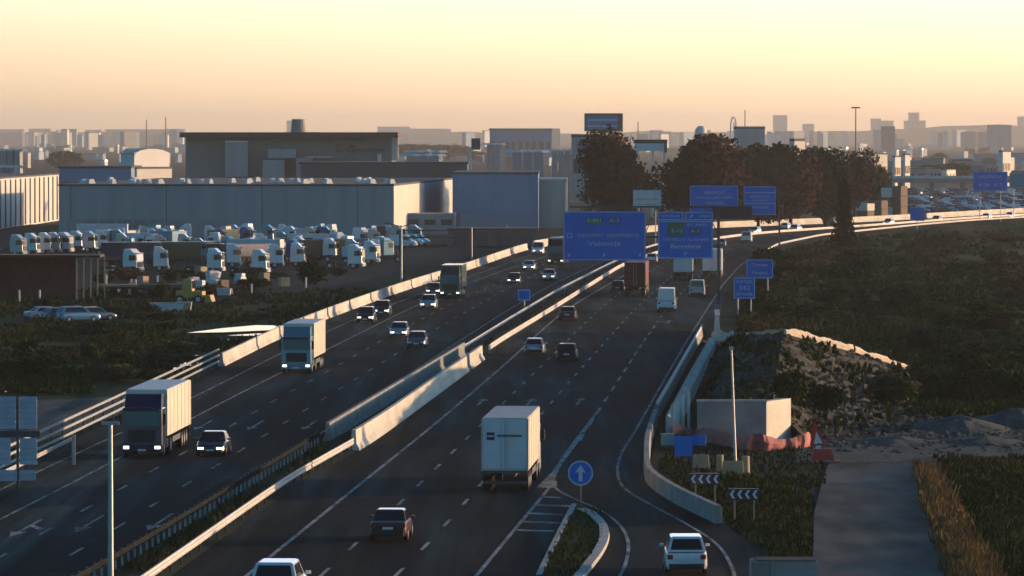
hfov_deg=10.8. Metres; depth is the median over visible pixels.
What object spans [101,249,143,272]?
tractor unit
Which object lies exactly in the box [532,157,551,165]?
warehouse
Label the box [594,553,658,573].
asphalt patch
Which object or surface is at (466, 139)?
building
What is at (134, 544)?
guardrail
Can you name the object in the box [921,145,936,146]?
warehouse
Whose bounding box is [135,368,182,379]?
bush
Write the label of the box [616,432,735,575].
ramp marking
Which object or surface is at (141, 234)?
semi trailer
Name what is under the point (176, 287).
semi trailer
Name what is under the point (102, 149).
warehouse
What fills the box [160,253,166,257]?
side window
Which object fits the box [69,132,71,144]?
building
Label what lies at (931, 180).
overpass
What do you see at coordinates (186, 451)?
lane marking
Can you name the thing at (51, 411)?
side road
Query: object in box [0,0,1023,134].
sky
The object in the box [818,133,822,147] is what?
building
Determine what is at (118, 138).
building
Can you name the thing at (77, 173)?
hall
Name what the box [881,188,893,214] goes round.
container stack
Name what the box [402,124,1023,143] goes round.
hills
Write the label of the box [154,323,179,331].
bush
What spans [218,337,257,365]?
concrete barrier
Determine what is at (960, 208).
parked car
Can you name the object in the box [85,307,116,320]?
car
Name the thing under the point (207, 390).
lane marking
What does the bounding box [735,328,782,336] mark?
netting
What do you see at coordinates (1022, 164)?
warehouse
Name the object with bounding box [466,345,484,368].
concrete barrier
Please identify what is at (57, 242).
tractor unit
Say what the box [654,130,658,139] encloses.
building
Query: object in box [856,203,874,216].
container stack
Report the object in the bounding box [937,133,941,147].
building
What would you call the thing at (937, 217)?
car
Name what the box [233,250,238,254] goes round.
side window
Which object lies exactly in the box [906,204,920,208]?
parked car
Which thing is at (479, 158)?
warehouse
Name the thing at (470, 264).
concrete barrier
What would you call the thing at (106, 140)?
building
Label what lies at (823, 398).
bush
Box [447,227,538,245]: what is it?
shed
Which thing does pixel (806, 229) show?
guardrail
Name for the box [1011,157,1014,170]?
warehouse
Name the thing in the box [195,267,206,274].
pallet stack
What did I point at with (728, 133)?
building
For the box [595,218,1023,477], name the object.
field
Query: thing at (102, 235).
tractor unit
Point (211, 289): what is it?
bush
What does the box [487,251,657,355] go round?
guardrail
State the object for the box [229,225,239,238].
tractor unit
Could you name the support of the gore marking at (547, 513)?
on the motorway departing
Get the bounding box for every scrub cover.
[734,229,1023,371]
[894,368,1023,416]
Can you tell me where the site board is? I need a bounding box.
[661,433,705,461]
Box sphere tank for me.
[695,126,706,135]
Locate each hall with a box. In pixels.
[58,165,141,183]
[120,149,169,166]
[135,167,171,178]
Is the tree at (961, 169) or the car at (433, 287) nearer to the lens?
the car at (433, 287)
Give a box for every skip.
[149,303,184,310]
[175,302,191,310]
[216,288,230,294]
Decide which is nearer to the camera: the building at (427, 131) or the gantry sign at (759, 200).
the gantry sign at (759, 200)
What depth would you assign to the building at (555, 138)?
9802.52 m
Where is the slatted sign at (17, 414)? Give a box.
[0,397,39,493]
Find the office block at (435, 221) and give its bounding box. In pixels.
[408,213,455,234]
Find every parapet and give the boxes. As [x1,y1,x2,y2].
[655,324,703,416]
[666,337,715,433]
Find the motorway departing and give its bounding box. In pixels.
[172,218,1023,575]
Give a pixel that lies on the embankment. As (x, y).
(809, 368)
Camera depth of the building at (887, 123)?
16492.52 m
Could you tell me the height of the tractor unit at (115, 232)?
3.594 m
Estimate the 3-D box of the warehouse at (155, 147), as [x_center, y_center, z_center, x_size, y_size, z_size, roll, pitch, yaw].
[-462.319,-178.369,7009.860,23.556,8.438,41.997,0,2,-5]
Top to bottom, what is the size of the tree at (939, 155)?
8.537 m
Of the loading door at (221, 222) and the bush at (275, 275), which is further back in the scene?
the loading door at (221, 222)
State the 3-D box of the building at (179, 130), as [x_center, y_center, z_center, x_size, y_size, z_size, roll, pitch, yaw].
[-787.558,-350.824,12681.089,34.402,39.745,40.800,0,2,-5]
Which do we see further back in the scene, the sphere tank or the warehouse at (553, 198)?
the sphere tank
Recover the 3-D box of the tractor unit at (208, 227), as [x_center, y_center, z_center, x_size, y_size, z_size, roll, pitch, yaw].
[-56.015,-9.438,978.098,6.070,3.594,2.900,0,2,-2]
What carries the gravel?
on the field
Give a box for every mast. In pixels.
[165,117,165,150]
[744,110,745,125]
[851,107,859,152]
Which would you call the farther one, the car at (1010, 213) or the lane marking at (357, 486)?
the car at (1010, 213)
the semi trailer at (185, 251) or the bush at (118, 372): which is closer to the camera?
the bush at (118, 372)
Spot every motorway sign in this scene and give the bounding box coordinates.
[518,289,530,311]
[910,208,923,220]
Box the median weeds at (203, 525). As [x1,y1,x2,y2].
[122,271,607,573]
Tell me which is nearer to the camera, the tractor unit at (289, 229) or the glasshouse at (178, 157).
the tractor unit at (289, 229)
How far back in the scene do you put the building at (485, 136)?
10159.95 m
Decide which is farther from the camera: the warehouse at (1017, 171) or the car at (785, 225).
the warehouse at (1017, 171)
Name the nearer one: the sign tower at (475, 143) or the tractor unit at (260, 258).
the tractor unit at (260, 258)
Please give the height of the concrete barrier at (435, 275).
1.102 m
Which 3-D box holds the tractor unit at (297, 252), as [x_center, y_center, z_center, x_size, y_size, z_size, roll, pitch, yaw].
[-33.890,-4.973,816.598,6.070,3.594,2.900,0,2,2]
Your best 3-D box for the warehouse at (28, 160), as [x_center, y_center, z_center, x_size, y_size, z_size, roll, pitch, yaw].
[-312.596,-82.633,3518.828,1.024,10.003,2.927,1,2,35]
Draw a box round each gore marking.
[517,529,554,531]
[523,521,559,522]
[530,512,562,514]
[536,411,598,487]
[536,504,569,506]
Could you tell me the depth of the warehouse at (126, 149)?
4934.75 m
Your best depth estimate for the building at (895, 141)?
9427.60 m
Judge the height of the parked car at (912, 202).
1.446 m
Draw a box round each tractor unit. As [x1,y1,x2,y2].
[0,234,27,253]
[3,233,40,253]
[35,232,53,253]
[35,232,62,253]
[47,232,74,253]
[70,231,84,251]
[74,231,98,251]
[93,229,124,250]
[94,230,107,247]
[94,233,130,253]
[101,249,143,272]
[103,229,112,241]
[123,238,134,241]
[131,233,145,241]
[138,226,146,232]
[143,246,169,271]
[144,234,153,241]
[149,225,160,230]
[153,234,167,241]
[163,225,192,240]
[177,234,192,241]
[178,224,203,239]
[182,248,225,270]
[192,225,214,240]
[193,238,207,259]
[201,243,241,266]
[202,236,233,257]
[205,232,220,242]
[215,228,227,235]
[220,226,230,228]
[227,249,270,273]
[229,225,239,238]
[238,223,252,228]
[240,227,256,238]
[243,244,284,267]
[252,233,267,238]
[262,225,276,238]
[270,243,306,266]
[276,232,286,237]
[278,224,284,229]
[283,239,303,261]
[284,226,294,233]
[293,236,304,239]
[294,228,307,233]
[305,227,319,233]
[306,238,339,260]
[311,223,324,227]
[320,227,333,233]
[321,239,360,260]
[324,244,365,268]
[325,224,336,231]
[329,232,346,237]
[340,241,380,263]
[352,227,367,231]
[352,229,367,237]
[365,225,376,230]
[367,229,380,240]
[371,239,403,261]
[375,237,394,259]
[385,225,390,237]
[391,225,405,234]
[409,225,422,233]
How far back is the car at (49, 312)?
573.43 m
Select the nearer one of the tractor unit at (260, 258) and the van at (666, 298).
the van at (666, 298)
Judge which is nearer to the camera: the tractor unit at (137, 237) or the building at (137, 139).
the tractor unit at (137, 237)
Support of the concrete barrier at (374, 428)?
on the motorway departing
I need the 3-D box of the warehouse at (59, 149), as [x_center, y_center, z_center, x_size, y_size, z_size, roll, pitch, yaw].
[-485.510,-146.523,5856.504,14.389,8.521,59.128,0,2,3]
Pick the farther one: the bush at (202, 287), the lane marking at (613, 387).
the bush at (202, 287)
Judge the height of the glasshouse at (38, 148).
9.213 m
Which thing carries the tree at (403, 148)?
on the ground at (112, 158)
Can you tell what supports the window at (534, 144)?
in the building at (526, 138)
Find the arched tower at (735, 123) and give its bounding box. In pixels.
[730,117,736,144]
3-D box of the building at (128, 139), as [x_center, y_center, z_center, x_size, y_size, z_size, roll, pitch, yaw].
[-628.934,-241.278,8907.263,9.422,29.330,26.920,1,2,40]
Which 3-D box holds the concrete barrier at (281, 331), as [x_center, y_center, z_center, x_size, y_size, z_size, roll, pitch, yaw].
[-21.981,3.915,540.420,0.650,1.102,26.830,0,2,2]
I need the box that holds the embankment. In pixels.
[702,333,939,438]
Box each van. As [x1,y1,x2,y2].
[389,235,417,246]
[397,234,424,245]
[416,234,429,244]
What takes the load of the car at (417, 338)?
on the motorway oncoming
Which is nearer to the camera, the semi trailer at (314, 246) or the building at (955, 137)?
the semi trailer at (314, 246)
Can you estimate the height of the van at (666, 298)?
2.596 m
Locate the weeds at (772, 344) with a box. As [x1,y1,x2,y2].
[701,331,952,437]
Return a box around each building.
[0,129,23,132]
[10,135,27,145]
[21,132,24,146]
[25,133,29,144]
[29,129,46,131]
[30,132,42,144]
[33,132,37,145]
[35,136,38,146]
[38,134,47,143]
[41,135,45,148]
[53,133,60,144]
[61,129,68,144]
[69,129,77,145]
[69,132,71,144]
[77,135,83,146]
[84,132,100,146]
[85,130,101,131]
[86,133,97,149]
[98,135,102,146]
[103,137,110,144]
[105,129,185,132]
[111,132,119,144]
[117,133,119,146]
[120,132,135,149]
[136,132,138,147]
[159,135,168,147]
[167,129,181,134]
[168,132,183,143]
[169,130,176,146]
[286,121,291,131]
[378,127,409,132]
[410,129,446,133]
[439,129,451,132]
[462,133,474,146]
[482,130,489,147]
[489,128,551,164]
[552,128,559,148]
[571,134,601,201]
[620,133,633,145]
[639,134,648,139]
[650,130,662,139]
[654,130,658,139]
[658,134,668,147]
[663,131,670,145]
[671,136,675,144]
[679,132,693,145]
[727,131,733,145]
[734,126,764,149]
[767,133,779,149]
[773,115,786,132]
[775,131,788,144]
[789,131,803,145]
[802,124,813,132]
[809,131,813,144]
[817,131,827,147]
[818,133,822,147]
[828,133,834,145]
[841,132,847,144]
[865,153,887,170]
[870,118,880,129]
[872,130,880,147]
[879,121,893,125]
[881,126,894,151]
[895,134,896,148]
[897,139,904,147]
[903,121,925,128]
[908,112,918,126]
[930,130,936,144]
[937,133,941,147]
[942,131,947,149]
[952,130,965,145]
[960,132,974,148]
[975,133,977,147]
[977,132,986,148]
[987,125,1011,151]
[1017,116,1023,125]
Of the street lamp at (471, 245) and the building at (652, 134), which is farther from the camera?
the building at (652, 134)
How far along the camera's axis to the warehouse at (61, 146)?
8048.18 m
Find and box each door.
[67,219,80,233]
[84,219,96,223]
[101,219,113,223]
[117,219,130,229]
[134,219,147,229]
[151,219,163,228]
[168,219,180,229]
[184,219,197,236]
[201,219,213,236]
[218,219,230,227]
[453,233,464,245]
[476,233,487,245]
[498,233,509,245]
[520,233,531,245]
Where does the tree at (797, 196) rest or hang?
on the ground at (112, 158)
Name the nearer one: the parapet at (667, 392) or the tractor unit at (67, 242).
the parapet at (667, 392)
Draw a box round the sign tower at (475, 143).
[469,138,479,169]
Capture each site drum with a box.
[716,455,723,471]
[742,456,749,472]
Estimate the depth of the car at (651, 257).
841.79 m
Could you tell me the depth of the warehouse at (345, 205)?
1057.29 m
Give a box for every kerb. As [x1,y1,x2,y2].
[536,503,576,575]
[573,508,609,575]
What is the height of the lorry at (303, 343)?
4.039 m
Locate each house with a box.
[789,138,804,159]
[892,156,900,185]
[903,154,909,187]
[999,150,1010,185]
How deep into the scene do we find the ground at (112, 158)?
3975.39 m
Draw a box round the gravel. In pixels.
[795,413,1023,457]
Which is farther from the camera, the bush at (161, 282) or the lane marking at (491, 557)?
the bush at (161, 282)
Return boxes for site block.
[692,455,709,467]
[722,461,743,474]
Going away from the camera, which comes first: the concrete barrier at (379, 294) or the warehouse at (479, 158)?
the concrete barrier at (379, 294)
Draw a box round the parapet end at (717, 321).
[714,309,719,330]
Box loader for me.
[175,279,215,303]
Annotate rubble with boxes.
[698,331,936,434]
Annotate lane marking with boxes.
[0,230,713,489]
[0,238,646,519]
[0,264,543,557]
[68,261,569,555]
[244,232,817,575]
[319,259,670,575]
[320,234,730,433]
[394,249,724,575]
[474,488,549,575]
[579,326,654,440]
[634,240,803,431]
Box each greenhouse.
[0,149,27,172]
[0,165,22,172]
[400,154,445,160]
[404,150,447,160]
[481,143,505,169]
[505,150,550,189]
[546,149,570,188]
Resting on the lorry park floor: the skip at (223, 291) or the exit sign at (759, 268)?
the skip at (223, 291)
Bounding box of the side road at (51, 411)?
[0,396,124,448]
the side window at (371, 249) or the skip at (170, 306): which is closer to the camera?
the skip at (170, 306)
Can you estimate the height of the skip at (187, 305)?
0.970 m
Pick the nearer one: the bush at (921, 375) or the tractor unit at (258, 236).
the bush at (921, 375)
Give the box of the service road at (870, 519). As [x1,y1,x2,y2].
[813,462,947,575]
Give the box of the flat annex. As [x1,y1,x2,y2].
[299,161,469,177]
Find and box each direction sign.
[633,190,660,243]
[973,172,1007,221]
[1009,173,1023,218]
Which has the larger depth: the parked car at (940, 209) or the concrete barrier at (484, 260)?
the parked car at (940, 209)
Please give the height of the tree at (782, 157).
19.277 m
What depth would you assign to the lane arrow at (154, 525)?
272.22 m
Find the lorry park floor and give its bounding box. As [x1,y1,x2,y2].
[0,224,562,300]
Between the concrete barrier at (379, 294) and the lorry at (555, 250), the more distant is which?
the lorry at (555, 250)
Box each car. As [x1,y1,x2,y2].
[23,306,49,317]
[41,307,78,321]
[55,306,100,321]
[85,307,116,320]
[194,430,230,455]
[250,558,310,575]
[355,306,376,322]
[369,508,414,539]
[371,300,391,315]
[388,321,409,337]
[405,331,428,347]
[418,294,437,309]
[425,282,439,294]
[506,272,521,283]
[522,260,536,270]
[523,338,546,354]
[531,242,544,254]
[541,269,556,279]
[555,343,579,360]
[558,306,578,319]
[610,280,624,291]
[646,253,657,262]
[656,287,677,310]
[659,533,709,572]
[688,279,706,296]
[716,238,726,246]
[741,231,753,241]
[749,227,761,231]
[780,223,790,229]
[790,224,801,228]
[883,218,894,224]
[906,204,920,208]
[908,200,918,204]
[924,207,937,211]
[927,197,940,199]
[931,207,944,211]
[932,215,942,221]
[938,188,949,191]
[938,207,951,211]
[941,197,954,200]
[945,207,958,211]
[953,207,966,211]
[963,207,974,210]
[982,213,992,218]
[1006,212,1014,216]
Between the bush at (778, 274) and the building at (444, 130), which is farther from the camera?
the building at (444, 130)
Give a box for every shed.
[0,254,104,298]
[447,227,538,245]
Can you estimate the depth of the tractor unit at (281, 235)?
909.91 m
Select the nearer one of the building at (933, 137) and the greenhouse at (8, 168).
the greenhouse at (8, 168)
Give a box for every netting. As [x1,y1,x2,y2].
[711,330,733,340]
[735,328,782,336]
[784,329,853,350]
[855,346,907,367]
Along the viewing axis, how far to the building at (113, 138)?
14099.31 m
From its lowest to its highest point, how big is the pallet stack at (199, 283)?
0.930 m
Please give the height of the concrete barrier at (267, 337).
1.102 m
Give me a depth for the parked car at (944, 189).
1939.95 m
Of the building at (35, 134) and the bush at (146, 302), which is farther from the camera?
the building at (35, 134)
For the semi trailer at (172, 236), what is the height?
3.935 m
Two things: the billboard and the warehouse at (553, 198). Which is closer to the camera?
the warehouse at (553, 198)
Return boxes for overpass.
[886,176,1023,196]
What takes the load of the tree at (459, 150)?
on the ground at (112, 158)
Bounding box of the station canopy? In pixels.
[633,140,666,217]
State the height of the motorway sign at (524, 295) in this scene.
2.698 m
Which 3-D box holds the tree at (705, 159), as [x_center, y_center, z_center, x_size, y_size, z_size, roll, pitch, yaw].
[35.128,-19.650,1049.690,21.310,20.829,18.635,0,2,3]
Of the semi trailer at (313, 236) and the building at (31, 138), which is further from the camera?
the building at (31, 138)
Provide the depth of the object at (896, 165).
2078.85 m
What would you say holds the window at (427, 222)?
in the office block at (435, 221)
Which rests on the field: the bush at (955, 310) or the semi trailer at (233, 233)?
the bush at (955, 310)
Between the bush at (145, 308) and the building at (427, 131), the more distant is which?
the building at (427, 131)
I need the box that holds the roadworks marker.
[809,420,839,461]
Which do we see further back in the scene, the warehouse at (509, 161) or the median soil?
the warehouse at (509, 161)
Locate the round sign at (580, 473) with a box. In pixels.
[568,460,592,506]
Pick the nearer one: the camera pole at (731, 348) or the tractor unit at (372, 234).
the camera pole at (731, 348)
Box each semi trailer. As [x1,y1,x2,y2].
[76,224,127,233]
[100,284,146,295]
[101,242,160,265]
[125,233,157,236]
[128,230,137,232]
[139,284,196,296]
[149,242,200,265]
[158,230,186,241]
[207,229,237,238]
[207,243,223,249]
[219,243,272,263]
[227,239,283,258]
[274,230,335,238]
[276,237,312,241]
[286,234,328,239]
[298,240,360,260]
[314,238,368,258]
[342,246,379,256]
[374,225,384,236]
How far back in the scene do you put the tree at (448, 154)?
4703.44 m
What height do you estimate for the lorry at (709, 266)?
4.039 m
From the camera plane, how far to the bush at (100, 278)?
729.10 m
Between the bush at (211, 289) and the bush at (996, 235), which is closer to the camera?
the bush at (211, 289)
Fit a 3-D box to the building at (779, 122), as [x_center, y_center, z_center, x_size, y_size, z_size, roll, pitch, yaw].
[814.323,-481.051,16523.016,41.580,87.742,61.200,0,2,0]
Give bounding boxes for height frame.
[399,230,455,265]
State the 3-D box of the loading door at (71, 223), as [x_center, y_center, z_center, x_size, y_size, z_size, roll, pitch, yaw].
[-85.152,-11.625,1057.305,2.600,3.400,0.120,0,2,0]
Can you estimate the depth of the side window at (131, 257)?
772.49 m
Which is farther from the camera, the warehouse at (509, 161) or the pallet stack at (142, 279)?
the warehouse at (509, 161)
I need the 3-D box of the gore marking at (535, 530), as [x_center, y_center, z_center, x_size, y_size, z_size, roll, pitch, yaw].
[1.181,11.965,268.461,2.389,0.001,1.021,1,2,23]
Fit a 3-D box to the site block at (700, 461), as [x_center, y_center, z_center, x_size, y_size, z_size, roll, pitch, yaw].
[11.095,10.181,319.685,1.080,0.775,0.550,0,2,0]
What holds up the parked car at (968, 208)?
on the ground at (112, 158)
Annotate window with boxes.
[129,255,134,260]
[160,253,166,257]
[214,255,219,259]
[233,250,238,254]
[258,256,264,260]
[335,143,342,151]
[349,145,354,153]
[354,251,359,255]
[369,247,374,251]
[408,220,418,224]
[425,220,435,224]
[441,220,451,224]
[525,142,529,148]
[532,142,536,148]
[574,159,579,172]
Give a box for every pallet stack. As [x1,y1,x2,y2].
[137,276,148,282]
[194,280,204,287]
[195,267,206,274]
[205,271,218,281]
[208,280,217,284]
[218,280,228,286]
[234,273,245,283]
[258,273,269,280]
[278,277,289,285]
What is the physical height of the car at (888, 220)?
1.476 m
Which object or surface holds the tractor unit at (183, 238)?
on the lorry park floor
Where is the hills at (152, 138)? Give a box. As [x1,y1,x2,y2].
[0,132,408,144]
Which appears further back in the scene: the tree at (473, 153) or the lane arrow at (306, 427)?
the tree at (473, 153)
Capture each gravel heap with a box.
[854,436,935,446]
[911,415,1010,433]
[950,436,1022,445]
[974,408,1023,428]
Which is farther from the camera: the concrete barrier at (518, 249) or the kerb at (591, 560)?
the concrete barrier at (518, 249)
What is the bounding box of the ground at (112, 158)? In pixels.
[0,144,1023,462]
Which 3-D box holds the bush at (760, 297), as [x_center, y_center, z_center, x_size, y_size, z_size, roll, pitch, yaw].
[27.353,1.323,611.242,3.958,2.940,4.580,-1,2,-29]
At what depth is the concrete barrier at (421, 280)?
715.41 m
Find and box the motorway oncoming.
[0,213,1023,575]
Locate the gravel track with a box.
[794,429,1023,462]
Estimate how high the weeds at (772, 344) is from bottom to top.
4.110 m
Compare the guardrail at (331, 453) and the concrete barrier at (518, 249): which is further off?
the concrete barrier at (518, 249)
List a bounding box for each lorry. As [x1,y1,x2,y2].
[118,379,190,456]
[279,319,325,372]
[438,263,465,297]
[481,406,544,490]
[546,237,567,264]
[624,260,650,295]
[673,259,695,280]
[702,248,723,278]
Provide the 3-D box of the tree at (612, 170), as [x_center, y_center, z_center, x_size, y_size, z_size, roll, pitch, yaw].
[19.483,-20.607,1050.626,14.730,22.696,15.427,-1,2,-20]
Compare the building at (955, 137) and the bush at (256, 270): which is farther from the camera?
the building at (955, 137)
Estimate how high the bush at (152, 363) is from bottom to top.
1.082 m
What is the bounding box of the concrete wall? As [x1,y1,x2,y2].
[643,409,721,523]
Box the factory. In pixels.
[179,119,402,177]
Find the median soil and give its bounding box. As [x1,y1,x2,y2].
[106,216,1018,575]
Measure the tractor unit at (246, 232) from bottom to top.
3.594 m
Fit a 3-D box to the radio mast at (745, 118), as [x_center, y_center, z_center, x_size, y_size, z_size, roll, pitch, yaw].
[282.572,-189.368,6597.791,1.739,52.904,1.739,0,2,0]
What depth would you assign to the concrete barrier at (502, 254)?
878.18 m
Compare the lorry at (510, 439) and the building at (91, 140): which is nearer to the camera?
the lorry at (510, 439)
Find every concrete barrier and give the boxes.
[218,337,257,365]
[256,327,280,348]
[278,317,302,337]
[303,308,328,318]
[322,342,466,441]
[327,300,350,317]
[348,356,469,450]
[349,293,371,309]
[370,288,385,301]
[384,280,411,296]
[410,274,431,287]
[430,270,440,281]
[466,260,476,270]
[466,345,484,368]
[475,254,494,266]
[493,248,510,259]
[510,243,527,254]
[532,218,822,246]
[832,214,909,222]
[925,208,1023,217]
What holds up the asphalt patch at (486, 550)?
on the motorway departing
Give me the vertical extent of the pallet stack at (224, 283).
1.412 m
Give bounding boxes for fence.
[0,348,218,469]
[670,424,810,450]
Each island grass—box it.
[537,503,599,575]
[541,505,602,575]
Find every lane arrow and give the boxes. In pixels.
[9,520,43,536]
[75,515,104,531]
[147,513,173,529]
[194,420,212,429]
[247,420,264,429]
[301,420,317,429]
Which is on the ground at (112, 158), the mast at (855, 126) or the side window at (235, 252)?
the mast at (855, 126)
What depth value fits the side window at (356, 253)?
803.07 m
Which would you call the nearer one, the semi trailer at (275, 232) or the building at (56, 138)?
the semi trailer at (275, 232)
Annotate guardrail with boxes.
[5,437,71,469]
[71,431,319,575]
[138,462,311,575]
[309,438,353,475]
[465,243,657,349]
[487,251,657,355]
[713,214,1023,239]
[768,216,1023,248]
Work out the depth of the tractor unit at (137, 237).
899.97 m
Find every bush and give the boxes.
[12,341,38,351]
[14,344,68,366]
[25,316,46,326]
[32,297,54,306]
[44,150,84,167]
[74,321,116,336]
[75,301,96,306]
[93,273,114,282]
[98,363,140,381]
[101,307,123,315]
[106,266,147,279]
[131,359,177,369]
[133,301,153,308]
[134,303,161,313]
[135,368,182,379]
[142,312,176,321]
[147,281,174,291]
[147,369,172,379]
[150,283,172,297]
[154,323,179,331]
[158,295,176,302]
[160,269,180,281]
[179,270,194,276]
[194,271,214,279]
[199,284,228,290]
[203,283,222,294]
[229,269,256,280]
[235,278,250,285]
[240,277,271,287]
[245,267,266,275]
[255,272,291,278]
[295,259,329,284]
[329,266,347,275]
[737,319,769,331]
[738,288,772,310]
[745,262,786,287]
[750,247,786,263]
[769,370,810,403]
[803,384,848,411]
[866,371,922,403]
[891,364,953,385]
[936,306,970,314]
[946,260,981,270]
[982,231,1014,239]
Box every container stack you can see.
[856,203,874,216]
[871,200,887,215]
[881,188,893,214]
[890,186,907,214]
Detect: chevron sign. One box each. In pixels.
[690,473,719,502]
[729,489,758,519]
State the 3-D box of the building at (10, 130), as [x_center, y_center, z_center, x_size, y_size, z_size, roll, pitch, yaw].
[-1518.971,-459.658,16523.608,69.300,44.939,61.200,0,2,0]
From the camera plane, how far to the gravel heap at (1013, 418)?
367.50 m
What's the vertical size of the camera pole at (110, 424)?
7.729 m
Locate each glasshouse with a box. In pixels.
[34,147,42,151]
[34,151,43,159]
[44,151,48,158]
[100,153,105,159]
[100,160,107,164]
[175,153,181,161]
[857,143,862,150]
[893,150,898,155]
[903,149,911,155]
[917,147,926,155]
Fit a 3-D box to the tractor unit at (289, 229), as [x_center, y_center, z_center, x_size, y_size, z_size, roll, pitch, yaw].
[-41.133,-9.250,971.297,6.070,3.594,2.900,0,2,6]
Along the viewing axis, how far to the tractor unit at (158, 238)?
885.90 m
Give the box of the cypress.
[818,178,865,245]
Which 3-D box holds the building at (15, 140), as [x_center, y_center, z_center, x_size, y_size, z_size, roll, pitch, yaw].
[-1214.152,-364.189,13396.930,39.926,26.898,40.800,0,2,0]
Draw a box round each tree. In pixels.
[398,144,436,156]
[427,144,470,159]
[433,148,455,156]
[463,150,484,159]
[576,123,650,210]
[641,133,748,216]
[734,175,783,226]
[737,145,773,220]
[742,141,808,185]
[768,168,826,224]
[779,150,826,218]
[799,145,854,223]
[806,178,838,226]
[847,146,882,216]
[866,167,892,202]
[917,164,946,170]
[928,152,947,158]
[938,163,971,175]
[977,147,988,152]
[983,158,998,163]
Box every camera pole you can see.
[101,421,118,575]
[729,346,736,460]
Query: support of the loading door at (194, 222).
in the warehouse at (345, 205)
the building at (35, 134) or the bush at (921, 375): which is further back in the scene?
the building at (35, 134)
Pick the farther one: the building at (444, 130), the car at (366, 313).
the building at (444, 130)
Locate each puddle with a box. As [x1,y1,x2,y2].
[189,325,277,332]
[237,333,261,335]
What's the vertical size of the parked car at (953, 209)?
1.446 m
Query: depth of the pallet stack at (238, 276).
720.65 m
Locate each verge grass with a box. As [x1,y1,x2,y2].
[666,470,814,575]
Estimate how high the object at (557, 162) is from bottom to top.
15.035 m
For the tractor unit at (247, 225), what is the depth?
1000.99 m
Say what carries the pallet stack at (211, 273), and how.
on the lorry park floor
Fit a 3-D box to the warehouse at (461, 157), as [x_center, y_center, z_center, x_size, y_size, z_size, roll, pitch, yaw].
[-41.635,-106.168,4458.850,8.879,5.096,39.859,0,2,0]
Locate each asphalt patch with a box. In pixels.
[16,542,131,571]
[168,479,247,514]
[310,498,403,526]
[462,531,507,571]
[541,390,584,431]
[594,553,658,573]
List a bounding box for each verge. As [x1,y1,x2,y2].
[0,270,439,575]
[651,442,828,556]
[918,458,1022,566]
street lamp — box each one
[384,223,418,281]
[471,227,472,260]
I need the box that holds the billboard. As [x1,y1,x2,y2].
[584,113,622,135]
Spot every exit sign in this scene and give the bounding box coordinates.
[733,277,754,314]
[746,259,772,289]
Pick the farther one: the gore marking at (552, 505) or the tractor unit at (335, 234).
the tractor unit at (335, 234)
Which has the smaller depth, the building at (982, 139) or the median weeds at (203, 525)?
the median weeds at (203, 525)
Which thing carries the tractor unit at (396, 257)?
on the lorry park floor
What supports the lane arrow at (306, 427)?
on the motorway oncoming
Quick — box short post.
[71,435,75,464]
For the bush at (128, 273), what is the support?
on the lorry park floor
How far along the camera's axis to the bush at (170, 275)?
734.56 m
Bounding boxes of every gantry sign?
[563,206,720,309]
[690,186,779,250]
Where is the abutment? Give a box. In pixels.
[671,391,790,438]
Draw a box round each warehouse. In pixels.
[0,173,59,228]
[27,153,30,167]
[45,147,54,151]
[51,148,70,152]
[52,145,69,147]
[58,177,451,236]
[85,153,99,158]
[92,147,113,151]
[125,148,147,150]
[144,146,162,149]
[163,148,177,152]
[171,144,184,150]
[452,170,539,230]
[455,155,466,160]
[475,155,483,161]
[484,154,505,166]
[506,157,512,165]
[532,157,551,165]
[539,177,567,227]
[655,148,677,152]
[840,151,857,159]
[887,167,925,175]
[901,160,921,167]
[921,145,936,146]
[922,158,944,167]
[926,168,940,175]
[941,170,955,175]
[949,158,972,162]
[955,161,984,164]
[962,151,967,157]
[964,149,974,153]
[967,165,983,175]
[973,154,994,160]
[980,162,996,171]
[1011,153,1023,164]
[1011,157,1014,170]
[1012,170,1023,172]
[1021,160,1023,169]
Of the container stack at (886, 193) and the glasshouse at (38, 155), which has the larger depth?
the glasshouse at (38, 155)
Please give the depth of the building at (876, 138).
10055.69 m
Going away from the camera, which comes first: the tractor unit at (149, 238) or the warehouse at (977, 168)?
the tractor unit at (149, 238)
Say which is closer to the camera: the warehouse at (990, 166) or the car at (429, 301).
the car at (429, 301)
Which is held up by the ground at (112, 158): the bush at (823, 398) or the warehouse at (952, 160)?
the warehouse at (952, 160)
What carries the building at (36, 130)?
on the ground at (112, 158)
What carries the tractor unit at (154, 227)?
on the lorry park floor
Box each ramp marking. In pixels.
[555,481,629,575]
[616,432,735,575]

